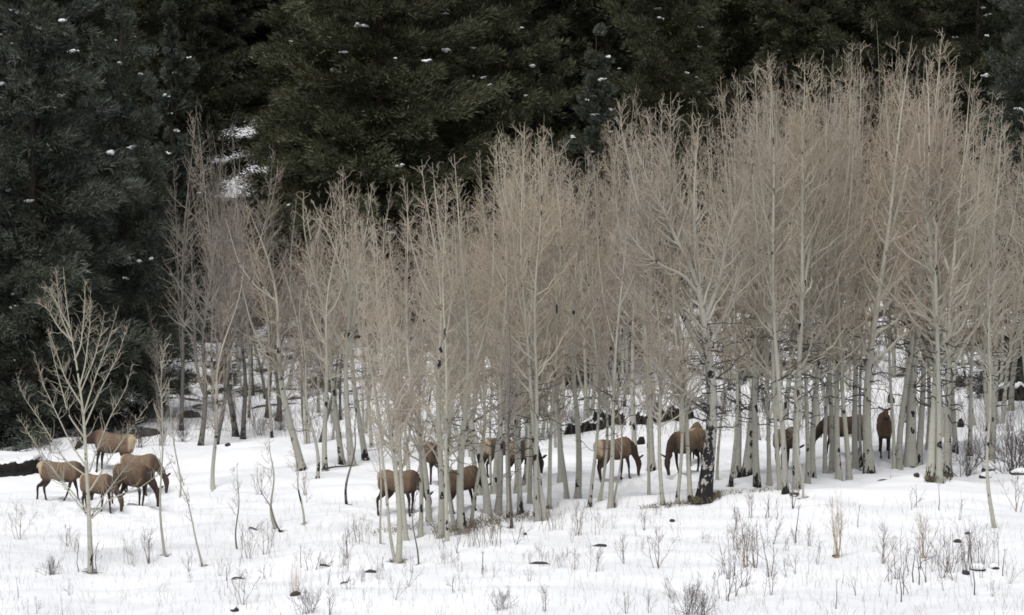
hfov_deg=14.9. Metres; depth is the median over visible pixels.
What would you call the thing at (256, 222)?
aspen tree
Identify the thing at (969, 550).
leafless shrub
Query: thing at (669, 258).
aspen tree
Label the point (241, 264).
aspen tree
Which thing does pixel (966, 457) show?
leafless shrub
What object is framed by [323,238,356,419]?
aspen tree
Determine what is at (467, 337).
aspen tree
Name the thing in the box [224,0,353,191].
conifer tree
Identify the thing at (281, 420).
leafless shrub
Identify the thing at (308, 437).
aspen tree
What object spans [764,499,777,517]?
dead stems
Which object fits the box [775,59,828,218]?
aspen tree
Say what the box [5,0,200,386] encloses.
conifer tree
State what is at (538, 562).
rock
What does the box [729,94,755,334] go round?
aspen tree
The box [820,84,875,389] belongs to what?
aspen tree
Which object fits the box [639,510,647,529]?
dead stems
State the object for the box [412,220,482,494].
aspen tree
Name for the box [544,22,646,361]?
conifer tree
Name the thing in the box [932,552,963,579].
dead stems
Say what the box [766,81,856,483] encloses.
aspen tree
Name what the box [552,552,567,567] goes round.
dead stems
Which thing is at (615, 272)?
aspen tree
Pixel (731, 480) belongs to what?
aspen tree
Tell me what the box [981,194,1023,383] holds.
aspen tree
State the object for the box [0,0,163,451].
conifer tree
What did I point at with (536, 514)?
aspen tree
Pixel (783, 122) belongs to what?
aspen tree
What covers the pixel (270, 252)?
aspen tree
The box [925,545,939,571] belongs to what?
leafless shrub
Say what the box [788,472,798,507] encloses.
dead stems
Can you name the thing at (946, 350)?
aspen tree
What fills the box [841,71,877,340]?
aspen tree
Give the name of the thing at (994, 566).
rock
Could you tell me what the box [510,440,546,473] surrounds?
elk
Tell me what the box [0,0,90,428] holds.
conifer tree
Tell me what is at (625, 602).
leafless shrub
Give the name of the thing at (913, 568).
leafless shrub
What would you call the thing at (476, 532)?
leafless shrub
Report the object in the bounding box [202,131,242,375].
aspen tree
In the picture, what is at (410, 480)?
elk
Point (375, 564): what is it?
dead stems
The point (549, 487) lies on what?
aspen tree
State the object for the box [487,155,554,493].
aspen tree
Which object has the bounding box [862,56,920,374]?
aspen tree
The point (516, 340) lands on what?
aspen tree
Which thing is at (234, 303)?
aspen tree
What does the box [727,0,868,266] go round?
conifer tree
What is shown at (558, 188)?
aspen tree
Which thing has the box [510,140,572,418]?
aspen tree
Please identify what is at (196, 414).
rock
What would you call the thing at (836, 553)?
leafless shrub
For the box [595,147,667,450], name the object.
aspen tree
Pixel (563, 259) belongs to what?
aspen tree
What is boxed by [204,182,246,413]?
aspen tree
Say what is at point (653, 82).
conifer tree
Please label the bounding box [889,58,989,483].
aspen tree
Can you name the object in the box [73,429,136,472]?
elk
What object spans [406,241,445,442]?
aspen tree
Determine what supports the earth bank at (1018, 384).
on the ground at (238, 460)
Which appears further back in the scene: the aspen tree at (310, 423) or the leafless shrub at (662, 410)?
the leafless shrub at (662, 410)
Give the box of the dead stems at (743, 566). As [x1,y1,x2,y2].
[727,547,756,585]
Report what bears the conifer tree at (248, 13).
on the ground at (238, 460)
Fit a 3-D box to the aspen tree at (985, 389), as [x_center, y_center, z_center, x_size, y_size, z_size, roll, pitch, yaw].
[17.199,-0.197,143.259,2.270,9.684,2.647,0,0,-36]
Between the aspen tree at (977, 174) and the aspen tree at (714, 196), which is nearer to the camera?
the aspen tree at (714, 196)
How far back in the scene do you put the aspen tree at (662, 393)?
118.05 m
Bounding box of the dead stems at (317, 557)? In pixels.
[305,548,329,569]
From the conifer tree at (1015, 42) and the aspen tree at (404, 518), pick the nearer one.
the aspen tree at (404, 518)
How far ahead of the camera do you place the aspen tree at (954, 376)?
156.15 m
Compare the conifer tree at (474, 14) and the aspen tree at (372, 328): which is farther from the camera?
the conifer tree at (474, 14)
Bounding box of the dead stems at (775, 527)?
[761,515,784,542]
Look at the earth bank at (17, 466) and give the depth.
142.06 m
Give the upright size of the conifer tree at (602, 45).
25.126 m
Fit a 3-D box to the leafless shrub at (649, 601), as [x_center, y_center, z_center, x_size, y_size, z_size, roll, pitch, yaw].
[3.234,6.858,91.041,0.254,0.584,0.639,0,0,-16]
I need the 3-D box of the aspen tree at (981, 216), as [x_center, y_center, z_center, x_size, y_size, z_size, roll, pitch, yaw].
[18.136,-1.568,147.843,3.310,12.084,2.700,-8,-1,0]
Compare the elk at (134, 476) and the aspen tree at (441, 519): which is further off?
the elk at (134, 476)
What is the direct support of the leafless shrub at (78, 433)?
on the ground at (238, 460)
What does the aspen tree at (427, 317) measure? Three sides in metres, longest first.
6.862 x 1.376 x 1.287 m
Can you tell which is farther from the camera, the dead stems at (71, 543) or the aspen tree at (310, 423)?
the aspen tree at (310, 423)
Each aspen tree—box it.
[11,265,172,572]
[143,305,170,432]
[158,95,210,430]
[166,188,228,445]
[183,115,213,220]
[185,106,230,409]
[187,168,221,344]
[189,266,243,490]
[196,193,239,341]
[197,160,259,436]
[200,124,232,254]
[200,150,236,360]
[200,173,257,444]
[200,177,231,305]
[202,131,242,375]
[202,165,223,270]
[203,95,239,210]
[204,147,248,354]
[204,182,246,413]
[205,129,232,269]
[209,155,256,395]
[214,179,265,398]
[214,202,264,439]
[214,217,254,379]
[219,123,279,417]
[220,172,257,351]
[221,171,261,400]
[226,207,319,470]
[228,186,264,346]
[229,149,263,395]
[233,203,255,342]
[237,165,285,382]
[239,145,293,417]
[242,199,284,437]
[248,197,298,420]
[259,232,322,371]
[262,216,281,310]
[274,195,302,376]
[276,242,324,443]
[278,210,321,437]
[278,286,330,478]
[280,258,308,346]
[282,235,320,287]
[283,190,329,387]
[285,259,342,422]
[287,190,361,464]
[289,259,324,443]
[291,261,312,358]
[292,232,360,471]
[297,207,332,412]
[299,181,378,465]
[302,209,341,330]
[309,235,334,412]
[312,285,361,442]
[315,214,339,359]
[316,165,383,460]
[322,192,386,447]
[323,222,343,354]
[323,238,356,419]
[329,184,367,439]
[332,170,365,341]
[338,167,379,427]
[343,216,385,445]
[343,221,430,562]
[345,226,374,393]
[348,218,430,540]
[353,189,451,521]
[354,185,411,467]
[357,179,402,432]
[360,255,383,385]
[363,228,422,417]
[364,289,436,430]
[366,204,461,536]
[371,261,425,469]
[380,218,429,428]
[384,270,422,430]
[393,157,499,538]
[403,253,442,464]
[404,196,486,541]
[404,270,464,456]
[406,232,435,347]
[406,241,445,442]
[407,157,518,534]
[412,161,514,515]
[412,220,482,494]
[413,263,444,399]
[415,226,455,472]
[421,253,475,448]
[429,209,504,495]
[430,249,485,530]
[433,176,499,456]
[433,219,479,357]
[441,254,492,412]
[443,215,492,429]
[449,252,483,409]
[452,206,490,363]
[452,238,509,448]
[453,199,503,419]
[459,150,549,517]
[460,185,534,402]
[461,231,506,528]
[462,134,557,514]
[468,190,514,439]
[470,124,571,514]
[474,175,545,483]
[475,122,532,393]
[475,135,519,493]
[479,179,546,493]
[481,124,553,520]
[481,136,555,433]
[482,132,532,407]
[484,146,589,503]
[485,188,534,493]
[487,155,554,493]
[488,253,533,527]
[491,127,577,521]
[491,139,577,426]
[492,155,572,485]
[494,173,569,492]
[495,122,559,377]
[504,135,567,447]
[506,175,598,508]
[508,192,583,498]
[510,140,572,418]
[511,132,556,410]
[516,123,558,400]
[516,166,614,498]
[522,126,597,482]
[523,146,576,414]
[532,170,592,438]
[532,179,590,405]
[533,179,581,393]
[543,159,592,420]
[548,152,592,314]
[550,136,612,420]
[557,242,594,416]
[558,152,629,415]
[558,170,590,445]
[561,184,618,507]
[567,185,615,398]
[572,173,617,417]
[573,200,618,500]
[578,93,644,386]
[580,232,623,405]
[581,146,667,508]
[582,144,630,372]
[589,120,661,351]
[593,140,639,391]
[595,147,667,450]
[597,147,623,403]
[598,107,682,471]
[599,123,652,386]
[600,114,640,373]
[600,193,629,399]
[603,85,646,406]
[606,96,778,504]
[608,107,686,406]
[616,112,657,394]
[617,159,718,505]
[620,210,669,494]
[622,125,673,394]
[623,93,722,504]
[623,118,686,402]
[635,136,678,368]
[640,116,739,430]
[640,125,683,336]
[640,146,703,503]
[644,111,699,345]
[644,111,717,340]
[653,119,697,406]
[672,100,706,393]
[679,138,706,332]
[679,193,732,394]
[683,96,785,477]
[688,115,740,382]
[696,92,790,439]
[699,64,812,487]
[699,75,819,477]
[699,88,748,390]
[700,74,764,486]
[701,111,755,377]
[701,147,733,331]
[703,123,744,479]
[711,114,755,347]
[712,64,810,489]
[716,59,813,494]
[723,91,818,485]
[726,62,795,374]
[728,80,779,353]
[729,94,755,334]
[733,127,750,339]
[735,148,765,409]
[740,119,784,405]
[741,67,783,381]
[742,70,797,375]
[748,86,759,181]
[749,98,810,368]
[754,55,801,316]
[758,52,807,289]
[759,146,808,418]
[760,54,851,489]
[765,67,830,440]
[765,81,818,183]
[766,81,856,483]
[767,123,807,421]
[770,104,844,437]
[771,94,789,257]
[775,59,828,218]
[775,97,837,436]
[776,59,891,479]
[776,64,848,418]
[776,79,810,229]
[777,76,876,477]
[781,59,832,366]
[781,93,863,358]
[787,93,880,473]
[788,138,859,364]
[790,69,871,472]
[790,75,880,480]
[792,85,865,320]
[808,55,879,436]
[809,78,861,394]
[814,40,949,473]
[814,41,908,469]
[818,42,884,361]
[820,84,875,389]
[822,47,853,314]
[833,77,898,412]
[835,56,886,467]
[839,58,878,279]
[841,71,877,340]
[847,101,898,436]
[855,47,979,482]
[858,21,899,341]
[861,28,989,465]
[862,52,921,295]
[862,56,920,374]
[864,32,922,363]
[865,39,975,469]
[869,54,924,384]
[873,81,912,468]
[874,62,980,465]
[874,142,926,421]
[875,101,918,415]
[884,60,981,425]
[888,47,981,436]
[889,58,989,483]
[894,95,969,449]
[896,69,1011,477]
[896,219,956,368]
[904,67,980,453]
[907,52,1000,435]
[941,89,1017,392]
[943,103,1022,454]
[943,104,1023,462]
[950,115,1020,423]
[953,110,1002,395]
[958,173,1023,431]
[959,136,995,226]
[961,155,1021,407]
[962,108,1023,422]
[979,161,1023,423]
[981,113,1023,373]
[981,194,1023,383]
[997,138,1023,410]
[999,109,1023,360]
[999,168,1023,317]
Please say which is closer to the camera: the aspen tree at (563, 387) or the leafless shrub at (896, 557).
the leafless shrub at (896, 557)
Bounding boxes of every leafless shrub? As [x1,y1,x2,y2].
[5,503,40,539]
[34,555,61,575]
[42,433,70,453]
[58,525,72,546]
[65,424,88,446]
[74,540,101,572]
[123,532,154,564]
[135,426,151,447]
[140,523,155,562]
[147,424,171,445]
[166,422,193,442]
[229,569,263,604]
[238,519,274,558]
[245,518,276,554]
[249,413,274,435]
[263,406,294,430]
[287,582,323,613]
[325,588,335,614]
[337,524,358,558]
[346,513,372,544]
[390,576,411,599]
[463,514,494,546]
[466,504,504,547]
[486,586,519,610]
[507,516,534,544]
[538,501,565,530]
[538,582,548,611]
[564,413,584,422]
[571,496,600,535]
[585,542,603,571]
[613,535,626,563]
[615,590,633,613]
[641,525,682,568]
[644,589,656,612]
[645,396,675,421]
[661,570,717,614]
[670,586,719,614]
[717,387,743,413]
[724,530,746,558]
[733,523,769,567]
[736,519,758,567]
[748,390,770,411]
[748,529,777,576]
[787,548,812,572]
[795,506,799,542]
[824,488,846,558]
[872,532,910,579]
[878,515,897,563]
[908,488,925,509]
[910,510,939,557]
[911,547,916,582]
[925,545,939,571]
[926,530,963,572]
[938,519,977,573]
[943,436,985,476]
[961,520,1001,563]
[968,417,1023,473]
[971,424,986,466]
[984,413,1023,467]
[994,467,1023,511]
[1003,561,1023,583]
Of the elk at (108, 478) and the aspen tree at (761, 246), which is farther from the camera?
the aspen tree at (761, 246)
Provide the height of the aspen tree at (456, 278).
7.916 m
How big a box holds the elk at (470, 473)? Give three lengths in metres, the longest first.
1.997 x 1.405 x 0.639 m
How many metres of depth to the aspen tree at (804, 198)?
123.86 m
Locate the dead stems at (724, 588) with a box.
[714,578,735,599]
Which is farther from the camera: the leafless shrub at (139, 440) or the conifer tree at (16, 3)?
the conifer tree at (16, 3)
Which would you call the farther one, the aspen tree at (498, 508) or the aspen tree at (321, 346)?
the aspen tree at (321, 346)
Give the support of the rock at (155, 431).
on the ground at (238, 460)
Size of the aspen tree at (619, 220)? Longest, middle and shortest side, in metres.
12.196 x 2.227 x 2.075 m
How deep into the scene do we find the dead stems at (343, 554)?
105.39 m
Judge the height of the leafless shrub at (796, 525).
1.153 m
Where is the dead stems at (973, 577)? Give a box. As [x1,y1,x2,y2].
[970,558,974,594]
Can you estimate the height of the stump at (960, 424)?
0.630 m
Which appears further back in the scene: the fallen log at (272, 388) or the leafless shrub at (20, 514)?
the fallen log at (272, 388)
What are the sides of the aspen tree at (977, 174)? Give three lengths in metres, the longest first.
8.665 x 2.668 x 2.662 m
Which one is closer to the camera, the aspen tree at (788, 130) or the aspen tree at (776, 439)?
the aspen tree at (776, 439)
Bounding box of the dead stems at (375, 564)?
[358,550,384,577]
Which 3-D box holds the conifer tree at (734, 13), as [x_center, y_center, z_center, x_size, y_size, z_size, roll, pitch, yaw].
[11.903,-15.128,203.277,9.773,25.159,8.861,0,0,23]
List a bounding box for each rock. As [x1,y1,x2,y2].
[108,416,139,427]
[140,427,159,436]
[184,410,200,417]
[229,605,238,611]
[364,569,375,572]
[529,561,548,563]
[593,544,606,546]
[962,570,969,574]
[970,563,985,570]
[979,472,991,478]
[981,460,995,471]
[988,563,998,569]
[1010,468,1023,474]
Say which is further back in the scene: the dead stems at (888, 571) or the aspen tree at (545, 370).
the aspen tree at (545, 370)
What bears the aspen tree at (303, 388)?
on the ground at (238, 460)
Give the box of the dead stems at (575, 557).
[566,548,582,568]
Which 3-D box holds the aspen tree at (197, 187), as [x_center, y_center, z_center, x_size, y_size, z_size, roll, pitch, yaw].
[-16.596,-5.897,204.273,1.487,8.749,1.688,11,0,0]
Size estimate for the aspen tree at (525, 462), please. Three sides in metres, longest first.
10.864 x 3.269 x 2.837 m
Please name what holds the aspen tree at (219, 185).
on the ground at (238, 460)
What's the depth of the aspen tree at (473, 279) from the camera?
153.34 m
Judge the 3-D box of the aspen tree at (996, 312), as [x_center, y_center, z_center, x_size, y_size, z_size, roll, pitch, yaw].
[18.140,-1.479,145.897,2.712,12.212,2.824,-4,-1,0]
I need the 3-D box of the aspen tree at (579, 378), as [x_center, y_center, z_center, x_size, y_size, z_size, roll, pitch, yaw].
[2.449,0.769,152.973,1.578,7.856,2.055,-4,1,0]
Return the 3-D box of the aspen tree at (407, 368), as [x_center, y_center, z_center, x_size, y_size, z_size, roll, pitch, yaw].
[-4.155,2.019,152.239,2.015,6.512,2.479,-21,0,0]
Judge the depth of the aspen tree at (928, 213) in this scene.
122.36 m
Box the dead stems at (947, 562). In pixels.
[931,548,963,577]
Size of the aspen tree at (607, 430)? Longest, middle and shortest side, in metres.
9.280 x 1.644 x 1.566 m
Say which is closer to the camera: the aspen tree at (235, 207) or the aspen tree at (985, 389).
the aspen tree at (985, 389)
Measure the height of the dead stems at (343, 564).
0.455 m
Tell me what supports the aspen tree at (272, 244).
on the ground at (238, 460)
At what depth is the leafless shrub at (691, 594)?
90.76 m
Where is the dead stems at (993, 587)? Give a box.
[988,580,999,596]
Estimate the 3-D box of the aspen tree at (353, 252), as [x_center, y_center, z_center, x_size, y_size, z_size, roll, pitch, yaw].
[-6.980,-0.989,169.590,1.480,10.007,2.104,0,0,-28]
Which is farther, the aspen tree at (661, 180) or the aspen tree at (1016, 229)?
the aspen tree at (661, 180)
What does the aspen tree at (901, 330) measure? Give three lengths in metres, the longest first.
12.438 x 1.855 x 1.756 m
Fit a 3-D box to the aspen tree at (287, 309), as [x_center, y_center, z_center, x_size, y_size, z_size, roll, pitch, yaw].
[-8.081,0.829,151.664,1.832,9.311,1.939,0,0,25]
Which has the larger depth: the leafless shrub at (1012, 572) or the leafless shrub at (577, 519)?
the leafless shrub at (577, 519)
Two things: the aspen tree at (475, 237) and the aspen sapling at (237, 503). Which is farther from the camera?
the aspen tree at (475, 237)
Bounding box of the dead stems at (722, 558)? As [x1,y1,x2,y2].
[711,535,733,577]
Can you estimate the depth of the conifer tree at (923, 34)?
229.72 m
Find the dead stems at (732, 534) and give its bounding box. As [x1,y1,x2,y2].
[729,522,740,548]
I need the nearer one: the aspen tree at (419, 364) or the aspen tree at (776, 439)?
the aspen tree at (776, 439)
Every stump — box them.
[637,436,644,444]
[957,418,963,426]
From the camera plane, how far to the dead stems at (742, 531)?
102.63 m
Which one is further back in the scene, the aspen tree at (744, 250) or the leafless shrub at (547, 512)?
the aspen tree at (744, 250)
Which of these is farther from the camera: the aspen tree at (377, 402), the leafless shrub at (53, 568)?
the aspen tree at (377, 402)
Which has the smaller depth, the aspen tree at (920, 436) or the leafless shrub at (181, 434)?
the aspen tree at (920, 436)
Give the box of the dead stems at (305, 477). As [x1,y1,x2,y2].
[299,471,312,494]
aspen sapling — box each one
[152,334,183,555]
[163,381,182,496]
[165,448,203,566]
[227,463,241,548]
[255,435,276,527]
[256,474,280,531]
[285,428,304,523]
[339,404,357,504]
[360,380,383,543]
[405,484,422,563]
[610,378,628,506]
[784,369,807,498]
[976,265,1019,527]
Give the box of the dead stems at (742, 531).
[730,514,752,550]
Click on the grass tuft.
(297, 586)
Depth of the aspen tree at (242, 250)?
186.20 m
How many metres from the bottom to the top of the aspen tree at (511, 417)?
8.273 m
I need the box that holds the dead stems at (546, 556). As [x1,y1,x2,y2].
[538,546,555,565]
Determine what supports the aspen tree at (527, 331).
on the ground at (238, 460)
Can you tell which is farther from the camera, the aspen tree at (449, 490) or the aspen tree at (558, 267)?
the aspen tree at (558, 267)
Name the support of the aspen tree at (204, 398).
on the ground at (238, 460)
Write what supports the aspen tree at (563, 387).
on the ground at (238, 460)
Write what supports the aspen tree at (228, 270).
on the ground at (238, 460)
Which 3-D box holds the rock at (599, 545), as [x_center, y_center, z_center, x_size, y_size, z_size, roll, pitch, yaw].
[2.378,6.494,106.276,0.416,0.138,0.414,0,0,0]
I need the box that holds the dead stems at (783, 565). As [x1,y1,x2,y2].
[774,554,788,578]
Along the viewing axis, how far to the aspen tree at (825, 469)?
127.50 m
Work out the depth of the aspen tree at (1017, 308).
145.83 m
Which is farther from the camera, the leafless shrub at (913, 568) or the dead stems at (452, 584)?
the leafless shrub at (913, 568)
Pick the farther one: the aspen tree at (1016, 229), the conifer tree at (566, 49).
the conifer tree at (566, 49)
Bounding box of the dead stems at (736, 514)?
[732,506,740,528]
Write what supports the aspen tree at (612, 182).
on the ground at (238, 460)
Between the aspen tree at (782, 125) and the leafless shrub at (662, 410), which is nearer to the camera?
the leafless shrub at (662, 410)
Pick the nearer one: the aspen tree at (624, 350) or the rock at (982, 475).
the rock at (982, 475)
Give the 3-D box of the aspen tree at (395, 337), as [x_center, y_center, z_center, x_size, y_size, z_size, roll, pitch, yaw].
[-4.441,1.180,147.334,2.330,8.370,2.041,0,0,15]
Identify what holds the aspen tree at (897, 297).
on the ground at (238, 460)
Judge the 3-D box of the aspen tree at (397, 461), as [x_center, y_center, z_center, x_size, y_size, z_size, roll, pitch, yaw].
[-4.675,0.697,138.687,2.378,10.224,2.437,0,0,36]
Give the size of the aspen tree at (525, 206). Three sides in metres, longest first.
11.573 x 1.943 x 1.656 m
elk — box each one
[36,460,93,501]
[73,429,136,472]
[79,473,125,513]
[111,463,163,506]
[120,454,170,495]
[376,469,433,516]
[423,441,437,484]
[449,465,490,513]
[480,436,514,477]
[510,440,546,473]
[593,436,643,481]
[661,428,704,474]
[689,422,701,465]
[773,427,804,469]
[815,415,862,454]
[876,406,891,458]
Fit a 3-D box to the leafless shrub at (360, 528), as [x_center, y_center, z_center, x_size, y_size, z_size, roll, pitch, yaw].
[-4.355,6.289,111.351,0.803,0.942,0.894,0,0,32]
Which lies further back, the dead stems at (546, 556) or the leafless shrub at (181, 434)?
the leafless shrub at (181, 434)
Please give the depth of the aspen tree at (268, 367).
157.53 m
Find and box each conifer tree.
[0,0,58,239]
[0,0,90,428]
[0,0,92,138]
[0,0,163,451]
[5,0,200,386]
[12,0,177,278]
[42,0,210,427]
[58,0,224,59]
[108,0,211,148]
[115,0,253,220]
[133,0,226,335]
[133,0,285,266]
[194,0,261,119]
[200,0,280,108]
[223,0,289,87]
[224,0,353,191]
[224,26,271,75]
[238,0,363,245]
[239,0,395,262]
[241,0,526,338]
[246,26,283,45]
[259,0,305,42]
[328,0,516,273]
[367,15,488,252]
[396,0,591,309]
[421,0,623,273]
[457,0,495,75]
[471,0,638,223]
[490,31,574,131]
[509,0,650,122]
[542,176,600,385]
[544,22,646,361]
[546,0,708,259]
[561,0,758,296]
[609,0,774,114]
[645,1,706,66]
[659,0,820,216]
[682,18,779,240]
[696,0,836,196]
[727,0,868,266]
[758,0,878,181]
[789,0,916,197]
[799,0,1009,242]
[875,0,995,74]
[905,0,1023,258]
[912,0,1019,159]
[941,0,1023,398]
[972,17,1023,199]
[988,23,1022,183]
[991,6,1022,103]
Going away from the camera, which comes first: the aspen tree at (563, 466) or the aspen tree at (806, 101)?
the aspen tree at (563, 466)
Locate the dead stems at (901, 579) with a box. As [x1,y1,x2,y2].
[893,562,908,594]
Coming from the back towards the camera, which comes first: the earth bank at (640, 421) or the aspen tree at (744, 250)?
the aspen tree at (744, 250)
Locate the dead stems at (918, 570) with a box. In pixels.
[915,550,919,584]
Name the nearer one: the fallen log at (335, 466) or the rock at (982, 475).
the rock at (982, 475)
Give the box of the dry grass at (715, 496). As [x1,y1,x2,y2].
[371,473,952,539]
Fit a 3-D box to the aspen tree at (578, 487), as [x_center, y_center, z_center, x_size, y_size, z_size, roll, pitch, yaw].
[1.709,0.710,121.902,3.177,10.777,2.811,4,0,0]
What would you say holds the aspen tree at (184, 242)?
on the ground at (238, 460)
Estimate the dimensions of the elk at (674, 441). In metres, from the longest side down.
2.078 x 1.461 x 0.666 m
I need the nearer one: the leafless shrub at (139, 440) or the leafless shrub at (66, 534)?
the leafless shrub at (66, 534)
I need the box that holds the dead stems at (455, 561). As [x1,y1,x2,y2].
[440,552,458,566]
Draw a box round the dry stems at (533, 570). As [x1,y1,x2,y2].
[0,492,1023,614]
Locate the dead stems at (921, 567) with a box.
[912,550,926,582]
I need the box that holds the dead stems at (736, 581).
[715,562,749,598]
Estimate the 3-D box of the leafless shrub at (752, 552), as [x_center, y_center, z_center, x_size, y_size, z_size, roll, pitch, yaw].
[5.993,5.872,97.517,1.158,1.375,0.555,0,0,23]
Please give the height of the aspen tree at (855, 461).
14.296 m
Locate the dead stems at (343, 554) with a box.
[338,547,350,567]
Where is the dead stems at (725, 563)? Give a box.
[720,549,735,575]
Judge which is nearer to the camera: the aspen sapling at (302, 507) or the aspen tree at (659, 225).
the aspen sapling at (302, 507)
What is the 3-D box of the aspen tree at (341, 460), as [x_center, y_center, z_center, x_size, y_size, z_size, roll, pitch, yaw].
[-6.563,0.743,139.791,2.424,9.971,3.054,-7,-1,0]
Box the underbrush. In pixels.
[63,294,1023,439]
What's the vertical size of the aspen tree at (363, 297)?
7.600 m
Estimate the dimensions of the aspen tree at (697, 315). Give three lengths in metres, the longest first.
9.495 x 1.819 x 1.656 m
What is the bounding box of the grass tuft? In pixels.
[291,552,306,590]
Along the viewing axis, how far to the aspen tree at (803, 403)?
151.09 m
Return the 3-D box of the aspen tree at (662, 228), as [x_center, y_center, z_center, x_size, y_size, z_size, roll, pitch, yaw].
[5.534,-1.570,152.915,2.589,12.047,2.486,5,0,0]
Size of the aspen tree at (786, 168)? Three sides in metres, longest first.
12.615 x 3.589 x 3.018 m
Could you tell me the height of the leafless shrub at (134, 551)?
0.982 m
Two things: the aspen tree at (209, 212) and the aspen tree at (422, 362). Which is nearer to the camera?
the aspen tree at (422, 362)
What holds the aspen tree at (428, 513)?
on the ground at (238, 460)
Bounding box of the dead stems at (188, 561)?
[182,549,191,570]
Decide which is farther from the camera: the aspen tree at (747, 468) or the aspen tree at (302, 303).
the aspen tree at (302, 303)
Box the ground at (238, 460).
[0,2,1023,614]
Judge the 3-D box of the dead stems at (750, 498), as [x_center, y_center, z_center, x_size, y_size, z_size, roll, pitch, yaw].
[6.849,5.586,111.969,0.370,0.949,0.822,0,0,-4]
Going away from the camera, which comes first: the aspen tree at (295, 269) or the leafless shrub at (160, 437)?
the leafless shrub at (160, 437)
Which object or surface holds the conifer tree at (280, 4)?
on the ground at (238, 460)
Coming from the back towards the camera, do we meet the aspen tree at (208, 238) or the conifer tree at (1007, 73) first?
the conifer tree at (1007, 73)
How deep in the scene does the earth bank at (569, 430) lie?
148.72 m
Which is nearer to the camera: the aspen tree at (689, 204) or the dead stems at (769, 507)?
the dead stems at (769, 507)
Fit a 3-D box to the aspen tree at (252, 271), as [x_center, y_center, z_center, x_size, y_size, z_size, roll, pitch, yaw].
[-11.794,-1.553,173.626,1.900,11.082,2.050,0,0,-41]
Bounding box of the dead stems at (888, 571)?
[884,558,894,583]
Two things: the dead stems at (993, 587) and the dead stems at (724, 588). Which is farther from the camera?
the dead stems at (724, 588)
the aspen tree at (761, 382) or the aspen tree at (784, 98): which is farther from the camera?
the aspen tree at (784, 98)
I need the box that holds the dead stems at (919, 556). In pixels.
[903,538,935,571]
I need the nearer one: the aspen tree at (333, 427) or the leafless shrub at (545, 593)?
the leafless shrub at (545, 593)
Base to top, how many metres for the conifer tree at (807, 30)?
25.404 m
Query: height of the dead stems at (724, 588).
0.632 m
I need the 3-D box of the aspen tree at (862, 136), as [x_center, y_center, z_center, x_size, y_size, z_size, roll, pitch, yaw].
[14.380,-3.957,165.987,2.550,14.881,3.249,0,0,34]
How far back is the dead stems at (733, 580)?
92.59 m
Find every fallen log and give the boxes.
[251,401,296,408]
[255,386,296,392]
[322,462,352,469]
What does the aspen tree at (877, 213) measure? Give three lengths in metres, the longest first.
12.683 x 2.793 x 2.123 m
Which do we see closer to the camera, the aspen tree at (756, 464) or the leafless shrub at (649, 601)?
the leafless shrub at (649, 601)
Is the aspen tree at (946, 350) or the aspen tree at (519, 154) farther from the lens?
the aspen tree at (519, 154)
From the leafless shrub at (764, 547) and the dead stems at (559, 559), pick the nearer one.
the leafless shrub at (764, 547)
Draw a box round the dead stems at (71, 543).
[59,529,79,552]
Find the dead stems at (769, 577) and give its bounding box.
[762,563,777,594]
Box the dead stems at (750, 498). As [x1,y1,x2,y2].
[745,487,754,517]
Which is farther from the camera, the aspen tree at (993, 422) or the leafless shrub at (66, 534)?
the aspen tree at (993, 422)
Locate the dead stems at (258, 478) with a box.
[251,467,274,494]
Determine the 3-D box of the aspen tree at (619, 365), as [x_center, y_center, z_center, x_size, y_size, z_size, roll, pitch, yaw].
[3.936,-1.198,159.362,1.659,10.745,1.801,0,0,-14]
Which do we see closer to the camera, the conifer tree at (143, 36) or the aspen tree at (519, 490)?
the aspen tree at (519, 490)
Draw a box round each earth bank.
[0,454,43,476]
[564,418,605,434]
[589,404,625,425]
[629,409,665,424]
[661,402,694,420]
[981,381,1023,401]
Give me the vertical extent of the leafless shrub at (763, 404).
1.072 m
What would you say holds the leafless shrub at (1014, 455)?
on the ground at (238, 460)
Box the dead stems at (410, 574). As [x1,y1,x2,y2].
[402,564,424,586]
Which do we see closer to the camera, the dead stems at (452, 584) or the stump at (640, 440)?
the dead stems at (452, 584)
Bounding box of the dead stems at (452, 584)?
[446,574,461,592]
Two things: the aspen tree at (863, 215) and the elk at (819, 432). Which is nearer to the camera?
the elk at (819, 432)
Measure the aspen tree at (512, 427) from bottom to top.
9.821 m
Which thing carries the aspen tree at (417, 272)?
on the ground at (238, 460)
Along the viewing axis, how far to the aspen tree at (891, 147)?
177.88 m
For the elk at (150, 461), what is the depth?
131.35 m
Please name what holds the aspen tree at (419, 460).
on the ground at (238, 460)
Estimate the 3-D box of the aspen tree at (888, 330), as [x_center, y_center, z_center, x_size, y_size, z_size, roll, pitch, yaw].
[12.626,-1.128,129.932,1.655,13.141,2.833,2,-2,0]
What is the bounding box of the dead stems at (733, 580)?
[725,556,743,600]
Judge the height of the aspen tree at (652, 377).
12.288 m
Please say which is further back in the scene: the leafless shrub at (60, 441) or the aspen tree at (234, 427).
the aspen tree at (234, 427)
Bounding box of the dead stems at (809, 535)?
[806,527,814,545]
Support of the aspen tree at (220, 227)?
on the ground at (238, 460)
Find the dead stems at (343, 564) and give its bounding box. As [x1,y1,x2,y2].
[336,556,349,572]
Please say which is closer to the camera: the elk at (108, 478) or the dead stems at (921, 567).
the dead stems at (921, 567)
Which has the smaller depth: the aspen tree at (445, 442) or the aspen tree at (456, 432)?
the aspen tree at (445, 442)
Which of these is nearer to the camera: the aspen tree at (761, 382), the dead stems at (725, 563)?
the dead stems at (725, 563)
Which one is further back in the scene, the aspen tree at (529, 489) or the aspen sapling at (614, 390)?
the aspen tree at (529, 489)
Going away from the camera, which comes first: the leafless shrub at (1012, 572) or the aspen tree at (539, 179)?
the leafless shrub at (1012, 572)
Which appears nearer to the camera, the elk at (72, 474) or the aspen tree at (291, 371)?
the elk at (72, 474)
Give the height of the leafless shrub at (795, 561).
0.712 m

